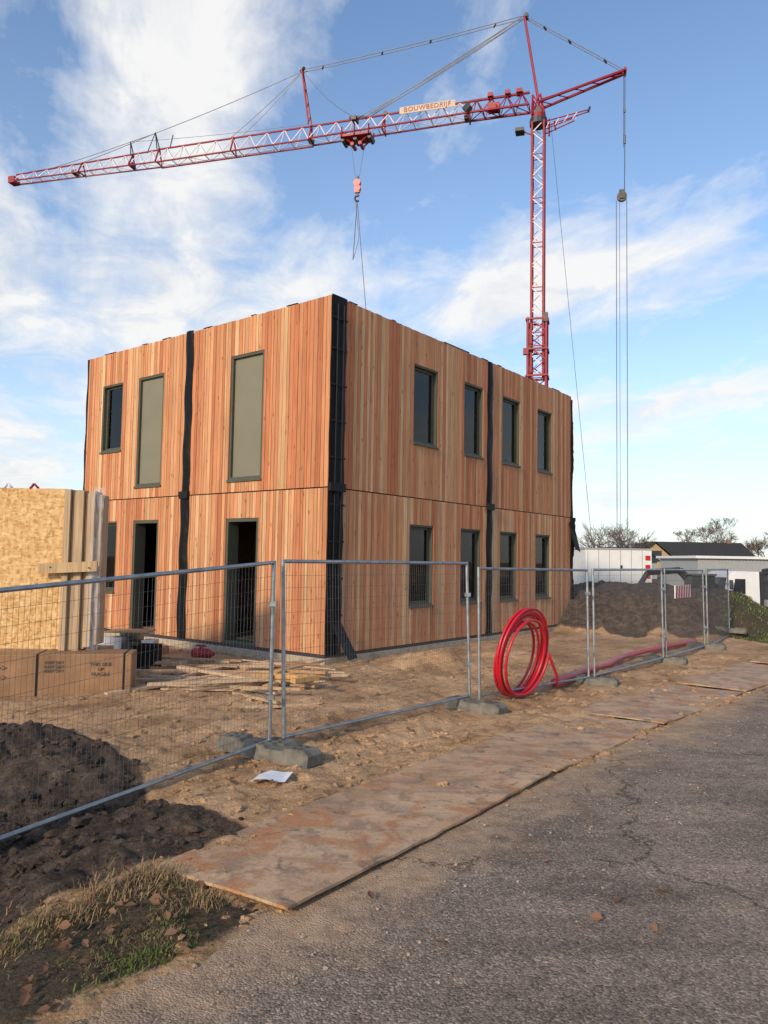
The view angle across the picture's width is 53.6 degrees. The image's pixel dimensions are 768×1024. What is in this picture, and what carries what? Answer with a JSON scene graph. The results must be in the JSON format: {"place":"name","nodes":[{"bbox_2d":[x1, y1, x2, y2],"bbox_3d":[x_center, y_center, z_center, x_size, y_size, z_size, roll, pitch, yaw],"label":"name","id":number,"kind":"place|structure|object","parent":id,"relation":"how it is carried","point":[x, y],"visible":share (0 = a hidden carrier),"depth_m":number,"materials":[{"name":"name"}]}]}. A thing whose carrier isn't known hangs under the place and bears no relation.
{"place":"outdoors","nodes":[
{"label":"outdoors","id":0,"kind":"place"},
{"bbox_2d":[142,522,256,640],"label":"interior walls","id":1,"kind":"structure","parent":0,"point":[247,544],"depth_m":18.19,"materials":[{"name":"brown wood"}]},
{"bbox_2d":[0,577,767,1023],"bbox_3d":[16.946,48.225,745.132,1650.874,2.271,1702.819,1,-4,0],"label":"ground","id":2,"kind":"structure","parent":0,"point":[218,929],"depth_m":7.75,"materials":[{"name":"soil"}]},
{"bbox_2d":[0,649,136,696],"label":"wrapped timber beam","id":3,"kind":"structure","parent":2,"relation":"on","point":[78,673],"depth_m":10.84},
{"bbox_2d":[46,661,62,672],"bbox_3d":[-4.686,2.203,10.801,0.260,0.161,0.007,2,-4,-10],"label":"beam print","id":4,"kind":"object","parent":3,"relation":"attached to","point":[59,662],"visible":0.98,"depth_m":10.80,"materials":[{"name":"paint"}]},
{"bbox_2d":[91,663,109,675],"bbox_3d":[-4.070,2.260,10.914,0.296,0.189,0.007,2,-4,-10],"label":"beam print","id":5,"kind":"object","parent":3,"relation":"attached to","point":[100,669],"visible":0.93,"depth_m":10.91,"materials":[{"name":"paint"}]},
{"bbox_2d":[34,649,130,696],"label":"beam straps","id":6,"kind":"object","parent":2,"relation":"on","point":[36,676],"visible":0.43,"depth_m":10.77,"materials":[{"name":"plastic"}]},
{"bbox_2d":[52,645,113,649],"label":"bearers","id":7,"kind":"object","parent":2,"relation":"on","point":[108,647],"visible":0.29,"depth_m":11.61,"materials":[{"name":"brown wood"}]},
{"bbox_2d":[0,483,108,650],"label":"osb wall panel stack","id":8,"kind":"object","parent":7,"relation":"on","point":[47,535],"visible":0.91,"depth_m":11.39,"materials":[{"name":"brown wood"}]},
{"bbox_2d":[0,720,247,924],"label":"soil clods","id":9,"kind":"object","parent":2,"relation":"on","point":[26,879],"visible":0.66,"depth_m":5.84,"materials":[{"name":"brown soil"}]},
{"bbox_2d":[98,629,168,654],"bbox_3d":[-5.044,2.615,15.237,1.200,0.500,0.950,1,-4,0],"label":"loaded pallet","id":10,"kind":"object","parent":2,"relation":"on","point":[130,634],"visible":0.49,"depth_m":14.95,"materials":[{"name":"grey plastic"}]},
{"bbox_2d":[131,643,161,668],"bbox_3d":[-4.193,2.554,13.448,0.460,0.430,0.430,1,-4,0],"label":"black crate","id":11,"kind":"object","parent":2,"relation":"on","point":[154,655],"visible":0.69,"depth_m":13.27,"materials":[{"name":"black plastic"}]},
{"bbox_2d":[191,644,214,657],"bbox_3d":[-3.480,2.701,14.686,0.453,0.267,0.194,0,-4,18],"label":"red fuel can","id":12,"kind":"object","parent":2,"relation":"on","point":[203,651],"visible":0.84,"depth_m":14.62,"materials":[{"name":"red plastic"}]},
{"bbox_2d":[104,656,347,708],"bbox_3d":[-2.579,2.619,12.301,3.981,0.282,4.254,1,-4,0],"label":"timber offcuts pile","id":13,"kind":"object","parent":2,"relation":"on","point":[309,678],"visible":0.83,"depth_m":11.87,"materials":[{"name":"brown wood"}]},
{"bbox_2d":[215,731,297,753],"bbox_3d":[-1.319,2.413,7.882,0.840,0.157,0.259,1,-2,20],"label":"fence foot block","id":14,"kind":"object","parent":2,"relation":"on","point":[228,747],"depth_m":7.87,"materials":[{"name":"concrete"}]},
{"bbox_2d":[251,770,292,781],"bbox_3d":[-1.004,2.371,6.810,0.407,0.053,0.203,2,-4,-13],"label":"paper sheet","id":15,"kind":"object","parent":2,"relation":"on","point":[277,776],"visible":1,"depth_m":6.81,"materials":[{"name":"white paper"}]},
{"bbox_2d":[241,739,322,768],"bbox_3d":[-1.020,2.387,7.548,0.840,0.157,0.259,-3,-6,32],"label":"fence foot block","id":16,"kind":"object","parent":2,"relation":"on","point":[303,756],"depth_m":7.41,"materials":[{"name":"concrete"}]},
{"bbox_2d":[0,561,276,840],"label":"fence panel","id":17,"kind":"object","parent":16,"relation":"in","point":[270,696],"visible":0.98,"depth_m":6.53,"materials":[{"name":"metal"}]},
{"bbox_2d":[8,12,627,545],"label":"tower crane","id":18,"kind":"object","parent":2,"relation":"on","point":[360,136],"visible":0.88,"depth_m":44.51,"materials":[{"name":"metal"}]},
{"bbox_2d":[104,625,555,665],"bbox_3d":[-1.073,3.347,21.029,8.470,0.488,11.030,-2,-4,38],"label":"foundation","id":19,"kind":"object","parent":2,"relation":"on","point":[255,651],"visible":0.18,"depth_m":15.95,"materials":[{"name":"concrete"}]},
{"bbox_2d":[105,340,569,654],"bbox_3d":[-1.023,-0.301,21.265,8.420,6.820,10.948,-2,-4,38],"label":"wall shell","id":20,"kind":"object","parent":19,"relation":"on","point":[150,549],"depth_m":20.59},
{"bbox_2d":[99,350,552,646],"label":"window frames","id":21,"kind":"structure","parent":20,"relation":"attached to","point":[246,425],"depth_m":17.57,"materials":[{"name":"black metal"}]},
{"bbox_2d":[106,370,545,600],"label":"window panes","id":22,"kind":"object","parent":21,"relation":"in","point":[422,408],"visible":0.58,"depth_m":18.76,"materials":[{"name":"black glass"}]},
{"bbox_2d":[85,294,570,654],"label":"cladding boards","id":23,"kind":"object","parent":20,"relation":"attached to","point":[383,454],"visible":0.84,"depth_m":16.46,"materials":[{"name":"brown wood"}]},
{"bbox_2d":[83,293,575,654],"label":"membrane strips","id":24,"kind":"object","parent":20,"relation":"attached to","point":[184,514],"visible":0.84,"depth_m":16.75,"materials":[{"name":"black plastic"}]},
{"bbox_2d":[105,301,580,659],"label":"straps and caps","id":25,"kind":"object","parent":20,"relation":"attached to","point":[337,487],"visible":0.68,"depth_m":14.48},
{"bbox_2d":[0,727,728,1023],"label":"fallen leaves","id":26,"kind":"object","parent":2,"relation":"on","point":[66,945],"visible":0.95,"depth_m":4.01,"materials":[{"name":"brown dry leaves"}]},
{"bbox_2d":[281,559,471,738],"bbox_3d":[0.060,1.578,9.268,0.141,1.961,3.520,-2,-5,41],"label":"fence panel","id":27,"kind":"object","parent":2,"relation":"on","point":[467,594],"visible":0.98,"depth_m":8.93,"materials":[{"name":"metal"}]},
{"bbox_2d":[0,591,767,998],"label":"grass","id":28,"kind":"structure","parent":2,"relation":"on","point":[40,915],"depth_m":4.21,"materials":[{"name":"green plant"}]},
{"bbox_2d":[6,657,764,975],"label":"sand clods","id":29,"kind":"object","parent":2,"relation":"on","point":[187,949],"visible":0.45,"depth_m":8.31,"materials":[{"name":"soil"}]},
{"bbox_2d":[444,695,506,715],"bbox_3d":[1.239,2.614,10.279,0.840,0.157,0.259,0,-5,38],"label":"fence foot block","id":30,"kind":"object","parent":2,"relation":"on","point":[489,707],"depth_m":10.15,"materials":[{"name":"concrete"}]},
{"bbox_2d":[477,567,590,700],"bbox_3d":[2.367,1.821,11.679,2.972,1.930,0.126,4,-5,-44],"label":"fence panel","id":31,"kind":"object","parent":30,"relation":"in","point":[587,650],"visible":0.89,"depth_m":11.53,"materials":[{"name":"metal"}]},
{"bbox_2d":[451,716,658,771],"bbox_3d":[1.996,2.532,8.476,1.180,0.050,3.013,-2,-4,38],"label":"steel road plate","id":32,"kind":"object","parent":2,"relation":"on","point":[559,749],"visible":0.88,"depth_m":8.21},
{"bbox_2d":[493,607,623,696],"bbox_3d":[3.172,2.151,12.517,0.451,1.305,4.827,-2,-5,40],"label":"red hose coil","id":33,"kind":"object","parent":2,"relation":"on","point":[539,667],"visible":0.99,"depth_m":11.20,"materials":[{"name":"red plastic"}]},
{"bbox_2d":[578,532,610,547],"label":"bare tree","id":34,"kind":"object","parent":2,"relation":"on","point":[592,543],"visible":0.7,"depth_m":90.04,"materials":[{"name":"brown plant"}]},
{"bbox_2d":[575,674,618,686],"bbox_3d":[3.452,2.790,12.604,0.840,0.157,0.259,-2,-3,25],"label":"fence foot block","id":35,"kind":"object","parent":2,"relation":"on","point":[610,681],"depth_m":12.46,"materials":[{"name":"concrete"}]},
{"bbox_2d":[582,522,616,547],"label":"bare tree","id":36,"kind":"object","parent":2,"relation":"on","point":[595,532],"visible":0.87,"depth_m":93.91,"materials":[{"name":"brown plant"}]},
{"bbox_2d":[579,527,623,547],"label":"bare tree","id":37,"kind":"object","parent":2,"relation":"on","point":[603,538],"visible":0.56,"depth_m":95.39,"materials":[{"name":"brown plant"}]},
{"bbox_2d":[573,548,652,583],"bbox_3d":[10.771,3.333,37.371,3.130,3.028,5.090,1,-4,0],"label":"site trailer","id":38,"kind":"object","parent":2,"relation":"on","point":[589,559],"visible":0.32,"depth_m":34.94,"materials":[{"name":"white paint"}]},
{"bbox_2d":[606,522,638,547],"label":"bare tree","id":39,"kind":"object","parent":2,"relation":"on","point":[622,530],"visible":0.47,"depth_m":99.23,"materials":[{"name":"brown plant"}]},
{"bbox_2d":[551,639,697,686],"bbox_3d":[5.076,2.953,15.503,0.448,0.150,8.532,-2,-4,36],"label":"red drain pipe","id":40,"kind":"object","parent":2,"relation":"on","point":[610,662],"visible":0.72,"depth_m":14.84,"materials":[{"name":"red plastic"}]},
{"bbox_2d":[608,529,641,548],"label":"bare tree","id":41,"kind":"object","parent":2,"relation":"on","point":[629,537],"visible":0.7,"depth_m":96.44,"materials":[{"name":"brown plant"}]},
{"bbox_2d":[592,568,664,676],"bbox_3d":[4.609,2.009,14.101,0.126,1.911,3.425,-2,-5,39],"label":"fence panel","id":42,"kind":"object","parent":2,"relation":"on","point":[609,631],"visible":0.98,"depth_m":13.85,"materials":[{"name":"metal"}]},
{"bbox_2d":[599,544,659,578],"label":"bungalow","id":43,"kind":"object","parent":2,"relation":"on","point":[655,560],"visible":0.08,"depth_m":99.84,"materials":[{"name":"tile"}]},
{"bbox_2d":[619,529,658,548],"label":"bare tree","id":44,"kind":"object","parent":2,"relation":"on","point":[642,540],"visible":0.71,"depth_m":98.66,"materials":[{"name":"brown plant"}]},
{"bbox_2d":[625,542,671,576],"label":"farmhouse","id":45,"kind":"object","parent":2,"relation":"on","point":[658,549],"visible":0.26,"depth_m":111.90,"materials":[{"name":"brick"}]},
{"bbox_2d":[583,685,742,723],"bbox_3d":[4.035,2.723,10.912,1.221,0.049,3.314,-2,-5,41],"label":"steel road plate","id":46,"kind":"object","parent":2,"relation":"on","point":[650,708],"visible":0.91,"depth_m":10.58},
{"bbox_2d":[642,655,687,665],"bbox_3d":[5.700,2.994,15.401,0.840,0.157,0.259,-2,-5,30],"label":"fence foot block","id":47,"kind":"object","parent":2,"relation":"on","point":[680,660],"depth_m":15.25,"materials":[{"name":"concrete"}]},
{"bbox_2d":[638,567,716,588],"bbox_3d":[11.898,3.433,30.558,4.493,2.426,2.200,1,-4,0],"label":"mini excavator","id":48,"kind":"object","parent":2,"relation":"on","point":[696,580],"visible":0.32,"depth_m":30.27,"materials":[{"name":"metal"}]},
{"bbox_2d":[663,569,705,656],"bbox_3d":[6.670,2.216,16.737,0.126,1.930,3.047,-2,-4,36],"label":"fence panel","id":49,"kind":"object","parent":2,"relation":"on","point":[698,607],"visible":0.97,"depth_m":16.59,"materials":[{"name":"metal"}]},
{"bbox_2d":[674,585,690,598],"bbox_3d":[6.408,1.703,16.285,0.025,0.270,1.150,-2,-4,37],"label":"striped warning board","id":50,"kind":"object","parent":49,"relation":"attached to","point":[682,591],"visible":1,"depth_m":16.22,"materials":[{"name":"white paint"}]},
{"bbox_2d":[673,528,699,541],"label":"bare tree","id":51,"kind":"object","parent":2,"relation":"on","point":[687,538],"visible":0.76,"depth_m":149.34,"materials":[{"name":"brown plant"}]},
{"bbox_2d":[645,540,755,556],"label":"roof","id":52,"kind":"structure","parent":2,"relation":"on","point":[728,548],"depth_m":121.45,"materials":[{"name":"tile"}]},
{"bbox_2d":[687,642,725,650],"bbox_3d":[7.607,3.158,17.928,0.840,0.157,0.259,-3,-5,30],"label":"fence foot block","id":53,"kind":"object","parent":2,"relation":"on","point":[716,646],"depth_m":17.76,"materials":[{"name":"concrete"}]},
{"bbox_2d":[690,525,722,542],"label":"bare tree","id":54,"kind":"object","parent":2,"relation":"on","point":[709,532],"visible":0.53,"depth_m":152.19,"materials":[{"name":"brown plant"}]},
{"bbox_2d":[656,556,767,585],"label":"flat roof","id":55,"kind":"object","parent":2,"relation":"on","point":[744,563],"visible":0.4,"depth_m":43.92,"materials":[{"name":"white paint"}]},
{"bbox_2d":[705,568,730,643],"bbox_3d":[8.566,2.413,19.408,0.125,1.931,3.310,-1,-4,32],"label":"fence panel","id":56,"kind":"object","parent":2,"relation":"on","point":[710,615],"visible":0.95,"depth_m":19.27,"materials":[{"name":"metal"}]},
{"bbox_2d":[697,517,738,542],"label":"bare tree","id":57,"kind":"object","parent":2,"relation":"on","point":[719,528],"visible":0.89,"depth_m":151.50,"materials":[{"name":"brown plant"}]},
{"bbox_2d":[675,663,767,691],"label":"steel road plate","id":58,"kind":"object","parent":2,"relation":"on","point":[748,676],"visible":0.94,"depth_m":13.13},
{"bbox_2d":[717,626,746,633],"bbox_3d":[9.448,3.211,20.749,0.840,0.157,0.259,0,-3,30],"label":"fence foot block","id":59,"kind":"object","parent":2,"relation":"on","point":[741,630],"depth_m":20.57,"materials":[{"name":"concrete"}]},
{"bbox_2d":[708,568,767,610],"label":"wall","id":60,"kind":"structure","parent":2,"relation":"on","point":[754,585],"depth_m":32.91,"materials":[{"name":"white paint"}]},
{"bbox_2d":[716,532,766,552],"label":"bare tree","id":61,"kind":"object","parent":2,"relation":"on","point":[724,540],"visible":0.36,"depth_m":152.39,"materials":[{"name":"brown plant"}]},
{"bbox_2d":[744,532,767,556],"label":"bare tree","id":62,"kind":"object","parent":2,"relation":"on","point":[749,544],"visible":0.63,"depth_m":150.16,"materials":[{"name":"brown plant"}]},
{"bbox_2d":[745,534,767,556],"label":"bare tree","id":63,"kind":"object","parent":2,"relation":"on","point":[758,544],"visible":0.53,"depth_m":147.82,"materials":[{"name":"brown plant"}]},
{"bbox_2d":[750,658,767,662],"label":"steel road plate","id":64,"kind":"object","parent":2,"relation":"on","point":[763,660],"visible":1,"depth_m":15.62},
{"bbox_2d":[0,0,767,556],"label":"sky","id":65,"kind":"structure","parent":0,"point":[92,267],"materials":[{"name":"blue"}]},
{"bbox_2d":[68,687,767,1023],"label":"road","id":66,"kind":"structure","parent":0,"point":[700,956],"depth_m":4.21,"materials":[{"name":"grey asphalt"}]},
{"bbox_2d":[156,752,552,910],"bbox_3d":[0.046,2.329,5.939,1.125,0.046,3.672,-2,-4,36],"label":"steel road plate","id":67,"kind":"object","parent":66,"relation":"on","point":[287,862],"visible":0.98,"depth_m":5.46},
{"bbox_2d":[101,692,766,1023],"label":"road grit","id":68,"kind":"object","parent":66,"relation":"on","point":[326,968],"visible":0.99,"depth_m":4.65,"materials":[{"name":"grey gravel"}]}
]}

